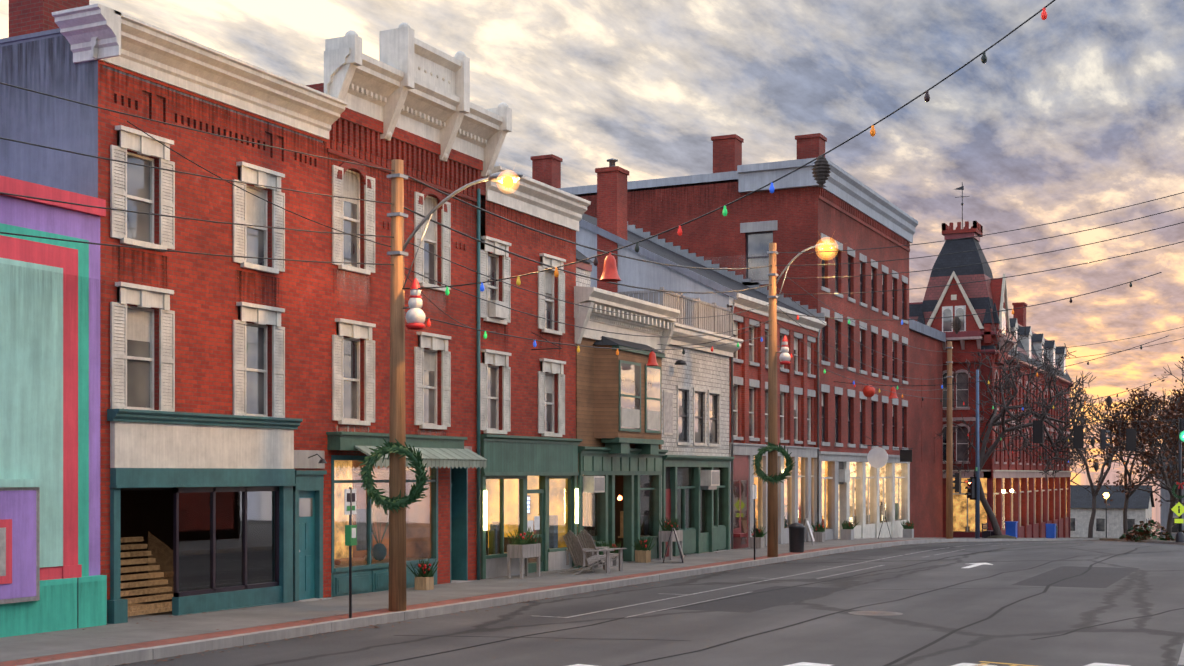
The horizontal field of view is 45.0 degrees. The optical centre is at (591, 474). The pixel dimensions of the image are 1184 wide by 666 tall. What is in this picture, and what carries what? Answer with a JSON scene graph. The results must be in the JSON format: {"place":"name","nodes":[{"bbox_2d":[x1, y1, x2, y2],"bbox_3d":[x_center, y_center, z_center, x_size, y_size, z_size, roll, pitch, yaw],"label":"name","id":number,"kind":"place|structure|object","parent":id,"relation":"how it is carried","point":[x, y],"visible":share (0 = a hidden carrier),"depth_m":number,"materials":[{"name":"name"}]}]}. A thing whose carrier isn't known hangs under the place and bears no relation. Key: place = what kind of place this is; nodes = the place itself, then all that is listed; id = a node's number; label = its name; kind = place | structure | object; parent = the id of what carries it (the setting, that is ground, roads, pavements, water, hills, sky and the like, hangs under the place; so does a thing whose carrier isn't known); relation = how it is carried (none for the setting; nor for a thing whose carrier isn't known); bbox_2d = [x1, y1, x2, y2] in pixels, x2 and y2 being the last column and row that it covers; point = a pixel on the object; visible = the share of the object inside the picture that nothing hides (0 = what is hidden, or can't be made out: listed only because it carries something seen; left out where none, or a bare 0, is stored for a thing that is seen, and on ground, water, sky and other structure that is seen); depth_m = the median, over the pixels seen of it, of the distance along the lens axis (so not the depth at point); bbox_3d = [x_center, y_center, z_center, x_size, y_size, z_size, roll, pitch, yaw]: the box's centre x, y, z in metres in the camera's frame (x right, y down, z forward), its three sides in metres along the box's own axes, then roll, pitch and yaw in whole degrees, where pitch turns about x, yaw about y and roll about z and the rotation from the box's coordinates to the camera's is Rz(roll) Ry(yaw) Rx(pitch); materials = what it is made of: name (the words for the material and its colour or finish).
{"place":"outdoors","nodes":[
{"label":"outdoors","id":0,"kind":"place"},
{"bbox_2d":[0,538,1099,665],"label":"sidewalk","id":1,"kind":"structure","parent":0,"point":[130,641],"depth_m":25.83,"materials":[{"name":"concrete"}]},
{"bbox_2d":[344,487,356,617],"bbox_3d":[-4.142,1.349,24.587,0.124,2.250,0.320,0,0,26],"label":"parking sign post","id":2,"kind":"object","parent":1,"relation":"on","point":[350,511],"visible":0.96,"depth_m":24.57,"materials":[{"name":"metal"}]},
{"bbox_2d":[305,23,511,596],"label":"brick building","id":3,"kind":"structure","parent":1,"relation":"on","point":[406,96],"depth_m":31.66,"materials":[{"name":"red brick"}]},
{"bbox_2d":[558,529,626,574],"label":"adirondack chairs","id":4,"kind":"object","parent":1,"relation":"on","point":[584,554],"visible":0.94,"depth_m":36.93,"materials":[{"name":"grey wood"}]},
{"bbox_2d":[506,517,682,578],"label":"planters","id":5,"kind":"object","parent":1,"relation":"on","point":[527,546],"visible":0.69,"depth_m":39.35,"materials":[{"name":"grey wood"}]},
{"bbox_2d":[408,519,913,589],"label":"potted plants","id":6,"kind":"object","parent":1,"relation":"on","point":[424,578],"visible":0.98,"depth_m":50.94,"materials":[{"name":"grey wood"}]},
{"bbox_2d":[752,484,756,559],"bbox_3d":[4.921,1.449,43.309,0.043,2.300,0.320,0,0,26],"label":"parking sign post","id":7,"kind":"object","parent":1,"relation":"on","point":[754,491],"visible":0.9,"depth_m":43.29,"materials":[{"name":"metal"}]},
{"bbox_2d":[663,517,890,562],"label":"sandwich boards","id":8,"kind":"object","parent":1,"relation":"on","point":[804,521],"visible":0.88,"depth_m":42.23,"materials":[{"name":"grey wood"}]},
{"bbox_2d":[788,522,804,551],"bbox_3d":[6.917,2.131,48.343,0.580,1.000,0.580,0,0,26],"label":"litter bin","id":9,"kind":"object","parent":1,"relation":"on","point":[796,536],"visible":1,"depth_m":48.13,"materials":[{"name":"metal"}]},
{"bbox_2d":[946,341,952,538],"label":"utility pole","id":10,"kind":"object","parent":1,"relation":"on","point":[949,482],"visible":0.88,"depth_m":68.79,"materials":[{"name":"brown wood"}]},
{"bbox_2d":[952,377,1165,409],"bbox_3d":[21.215,-3.633,65.815,10.105,1.325,0.318,0,0,36],"label":"light string","id":11,"kind":"object","parent":10,"relation":"attached to","point":[1109,399],"visible":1,"depth_m":64.33,"materials":[{"name":"black plastic"}]},
{"bbox_2d":[987,535,1016,538],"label":"tree bed","id":12,"kind":"object","parent":1,"relation":"on","point":[1004,536],"visible":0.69,"depth_m":83.89,"materials":[{"name":"grey plant"}]},
{"bbox_2d":[982,521,1057,537],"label":"bench and bins","id":13,"kind":"object","parent":1,"relation":"on","point":[1051,530],"visible":0.88,"depth_m":88.30,"materials":[{"name":"blue plastic"}]},
{"bbox_2d":[934,325,1106,534],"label":"bare street tree","id":14,"kind":"object","parent":1,"relation":"on","point":[984,456],"visible":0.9,"depth_m":82.96,"materials":[{"name":"brown plant"}]},
{"bbox_2d":[953,370,1178,538],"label":"signal span wire","id":15,"kind":"object","parent":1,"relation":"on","point":[973,488],"visible":0.94,"depth_m":76.14,"materials":[{"name":"black metal"}]},
{"bbox_2d":[1103,493,1108,537],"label":"street lamp","id":16,"kind":"object","parent":1,"relation":"on","point":[1106,495],"visible":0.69,"depth_m":141.45,"materials":[{"name":"metal"}]},
{"bbox_2d":[0,0,1183,535],"label":"sky","id":17,"kind":"structure","parent":0,"point":[1078,111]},
{"bbox_2d":[115,540,1183,665],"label":"road","id":18,"kind":"structure","parent":0,"point":[1153,584],"depth_m":25.35,"materials":[{"name":"grey asphalt"}]},
{"bbox_2d":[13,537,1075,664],"bbox_3d":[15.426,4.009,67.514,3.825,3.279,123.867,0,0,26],"label":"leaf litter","id":19,"kind":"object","parent":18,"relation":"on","point":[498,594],"visible":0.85,"depth_m":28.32,"materials":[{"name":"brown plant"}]},
{"bbox_2d":[371,544,1183,665],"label":"pavement cracks","id":20,"kind":"object","parent":18,"relation":"on","point":[1090,576],"visible":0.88,"depth_m":32.17,"materials":[{"name":"black asphalt"}]},
{"bbox_2d":[543,541,1131,665],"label":"road markings","id":21,"kind":"object","parent":18,"relation":"on","point":[878,613],"visible":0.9,"depth_m":27.32,"materials":[{"name":"white paint"}]},
{"bbox_2d":[1119,520,1183,541],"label":"hedge shrubs","id":22,"kind":"object","parent":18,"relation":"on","point":[1140,533],"visible":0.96,"depth_m":98.20,"materials":[{"name":"green plant"}]},
{"bbox_2d":[999,447,1182,471],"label":"light string","id":23,"kind":"object","parent":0,"point":[1096,467],"visible":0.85,"depth_m":95.78,"materials":[{"name":"black plastic"}]},
{"bbox_2d":[1070,537,1183,665],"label":"sidewalk","id":24,"kind":"structure","parent":0,"point":[1181,658],"depth_m":91.03,"materials":[{"name":"grey concrete"}]},
{"bbox_2d":[1171,418,1183,541],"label":"sign pole","id":25,"kind":"object","parent":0,"point":[1177,509],"visible":0.98,"depth_m":76.27,"materials":[{"name":"grey metal"}]},
{"bbox_3d":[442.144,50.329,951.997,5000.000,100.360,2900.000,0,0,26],"label":"ground","id":26,"kind":"structure","parent":0,"visible":0},
{"bbox_2d":[0,175,106,637],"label":"storefront building","id":27,"kind":"structure","parent":26,"relation":"on","point":[50,461],"depth_m":22.29,"materials":[{"name":"teal paint"}]},
{"bbox_2d":[0,0,347,623],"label":"brick shop","id":28,"kind":"structure","parent":26,"relation":"on","point":[213,440],"depth_m":25.61,"materials":[{"name":"red brick"}]},
{"bbox_2d":[358,159,522,611],"bbox_3d":[-2.648,-1.466,25.620,3.172,8.500,0.697,0,0,17],"label":"utility pole","id":29,"kind":"object","parent":26,"relation":"on","point":[398,500],"visible":1,"depth_m":25.94,"materials":[{"name":"brown wood"}]},
{"bbox_2d":[501,176,514,188],"bbox_3d":[-1.453,-5.064,24.775,0.685,0.697,0.395,0,0,26],"label":"bulb","id":30,"kind":"object","parent":29,"relation":"attached to","point":[508,182],"visible":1,"depth_m":24.87,"materials":[{"name":"yellow glass"}]},
{"bbox_2d":[402,0,1054,295],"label":"light string","id":31,"kind":"object","parent":29,"relation":"attached to","point":[821,169],"visible":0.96,"depth_m":21.38,"materials":[{"name":"multicoloured plastic"}]},
{"bbox_2d":[0,37,885,613],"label":"dark runoff stains","id":32,"kind":"object","parent":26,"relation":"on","point":[268,163],"visible":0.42,"depth_m":26.48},
{"bbox_2d":[336,253,768,483],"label":"pale runoff stains","id":33,"kind":"object","parent":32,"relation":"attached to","point":[443,315],"visible":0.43,"depth_m":30.17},
{"bbox_2d":[480,166,590,578],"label":"brick building","id":34,"kind":"structure","parent":26,"relation":"on","point":[529,473],"depth_m":36.77,"materials":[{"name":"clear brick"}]},
{"bbox_2d":[574,249,679,567],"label":"clapboard building","id":35,"kind":"structure","parent":26,"relation":"on","point":[621,452],"depth_m":41.10,"materials":[{"name":"grey paint"}]},
{"bbox_2d":[614,287,742,557],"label":"building","id":36,"kind":"structure","parent":26,"relation":"on","point":[696,459],"depth_m":47.22,"materials":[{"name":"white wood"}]},
{"bbox_2d":[576,158,825,549],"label":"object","id":37,"kind":"structure","parent":26,"relation":"on","point":[608,228],"depth_m":52.74,"materials":[{"name":"red brick"}]},
{"bbox_2d":[531,133,917,539],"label":"brick building","id":38,"kind":"structure","parent":26,"relation":"on","point":[865,456],"depth_m":62.54,"materials":[{"name":"red brick"}]},
{"bbox_2d":[751,243,835,556],"bbox_3d":[6.336,-2.189,44.813,2.645,10.200,0.674,0,0,14],"label":"utility pole","id":39,"kind":"object","parent":26,"relation":"on","point":[773,478],"visible":0.9,"depth_m":45.02,"materials":[{"name":"brown wood"}]},
{"bbox_2d":[405,312,771,365],"bbox_3d":[1.080,-3.586,35.615,0.330,1.707,21.203,0,0,26],"label":"string","id":40,"kind":"object","parent":39,"relation":"attached to","point":[652,361],"visible":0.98,"depth_m":34.64,"materials":[{"name":"red metal"}]},
{"bbox_2d":[0,82,1183,428],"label":"utility wires","id":41,"kind":"object","parent":39,"relation":"attached to","point":[556,238],"visible":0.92,"depth_m":30.21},
{"bbox_2d":[834,336,1167,398],"bbox_3d":[15.692,-4.123,56.755,13.832,1.943,0.525,0,0,40],"label":"light string","id":42,"kind":"object","parent":41,"relation":"attached to","point":[868,391],"visible":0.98,"depth_m":59.28,"materials":[{"name":"black plastic"}]},
{"bbox_2d":[955,422,1178,446],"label":"light string","id":43,"kind":"object","parent":41,"relation":"attached to","point":[1092,441],"visible":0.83,"depth_m":79.31,"materials":[{"name":"black metal"}]},
{"bbox_2d":[819,241,833,254],"bbox_3d":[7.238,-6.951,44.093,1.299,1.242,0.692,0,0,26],"label":"bulb","id":44,"kind":"object","parent":39,"relation":"attached to","point":[826,247],"visible":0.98,"depth_m":44.20,"materials":[{"name":"yellow glass"}]},
{"bbox_2d":[778,346,941,401],"bbox_3d":[11.464,-3.680,57.029,0.080,0.919,26.402,0,0,26],"label":"light string","id":45,"kind":"object","parent":39,"relation":"attached to","point":[791,356],"visible":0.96,"depth_m":54.47,"materials":[{"name":"black metal"}]},
{"bbox_2d":[776,272,1161,333],"bbox_3d":[10.920,-4.966,42.844,11.409,1.537,0.322,0,0,22],"label":"light string","id":46,"kind":"object","parent":39,"relation":"attached to","point":[956,323],"visible":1,"depth_m":42.74,"materials":[{"name":"black metal"}]},
{"bbox_2d":[909,318,945,537],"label":"brick building","id":47,"kind":"structure","parent":26,"relation":"on","point":[926,468],"depth_m":90.54,"materials":[{"name":"brick"}]},
{"bbox_2d":[909,182,1073,537],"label":"brick building","id":48,"kind":"structure","parent":26,"relation":"on","point":[1027,496],"depth_m":96.39,"materials":[{"name":"brick"}]},
{"bbox_2d":[1070,383,1104,496],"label":"bare tree","id":49,"kind":"object","parent":26,"relation":"on","point":[1078,460],"visible":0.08,"depth_m":152.90,"materials":[{"name":"brown plant"}]},
{"bbox_2d":[1070,388,1141,537],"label":"bare tree","id":50,"kind":"object","parent":26,"relation":"on","point":[1102,477],"visible":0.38,"depth_m":135.55,"materials":[{"name":"brown plant"}]},
{"bbox_2d":[1064,389,1183,537],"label":"bare tree","id":51,"kind":"object","parent":26,"relation":"on","point":[1136,409],"visible":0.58,"depth_m":120.81,"materials":[{"name":"brown plant"}]},
{"bbox_2d":[1070,444,1183,538],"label":"distant houses","id":52,"kind":"structure","parent":26,"relation":"on","point":[1140,504],"depth_m":160.67,"materials":[{"name":"paint"}]},
{"bbox_2d":[1086,392,1183,535],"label":"bare tree","id":53,"kind":"object","parent":26,"relation":"on","point":[1150,456],"visible":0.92,"depth_m":108.36,"materials":[{"name":"brown plant"}]},
{"bbox_2d":[1097,389,1175,478],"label":"bare tree","id":54,"kind":"object","parent":26,"relation":"on","point":[1141,433],"visible":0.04,"depth_m":175.23,"materials":[{"name":"brown plant"}]},
{"bbox_2d":[1126,380,1183,530],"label":"bare tree","id":55,"kind":"object","parent":26,"relation":"on","point":[1165,409],"visible":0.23,"depth_m":135.48,"materials":[{"name":"brown plant"}]},
{"bbox_2d":[1151,392,1183,454],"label":"bare tree","id":56,"kind":"object","parent":26,"relation":"on","point":[1155,443],"visible":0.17,"depth_m":133.56,"materials":[{"name":"brown plant"}]},
{"bbox_2d":[1154,356,1183,391],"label":"bare tree","id":57,"kind":"object","parent":26,"relation":"on","point":[1182,370],"visible":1,"depth_m":115.35,"materials":[{"name":"brown plant"}]},
{"bbox_2d":[1161,405,1183,481],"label":"bare tree","id":58,"kind":"object","parent":26,"relation":"on","point":[1172,444],"visible":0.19,"depth_m":124.48,"materials":[{"name":"brown plant"}]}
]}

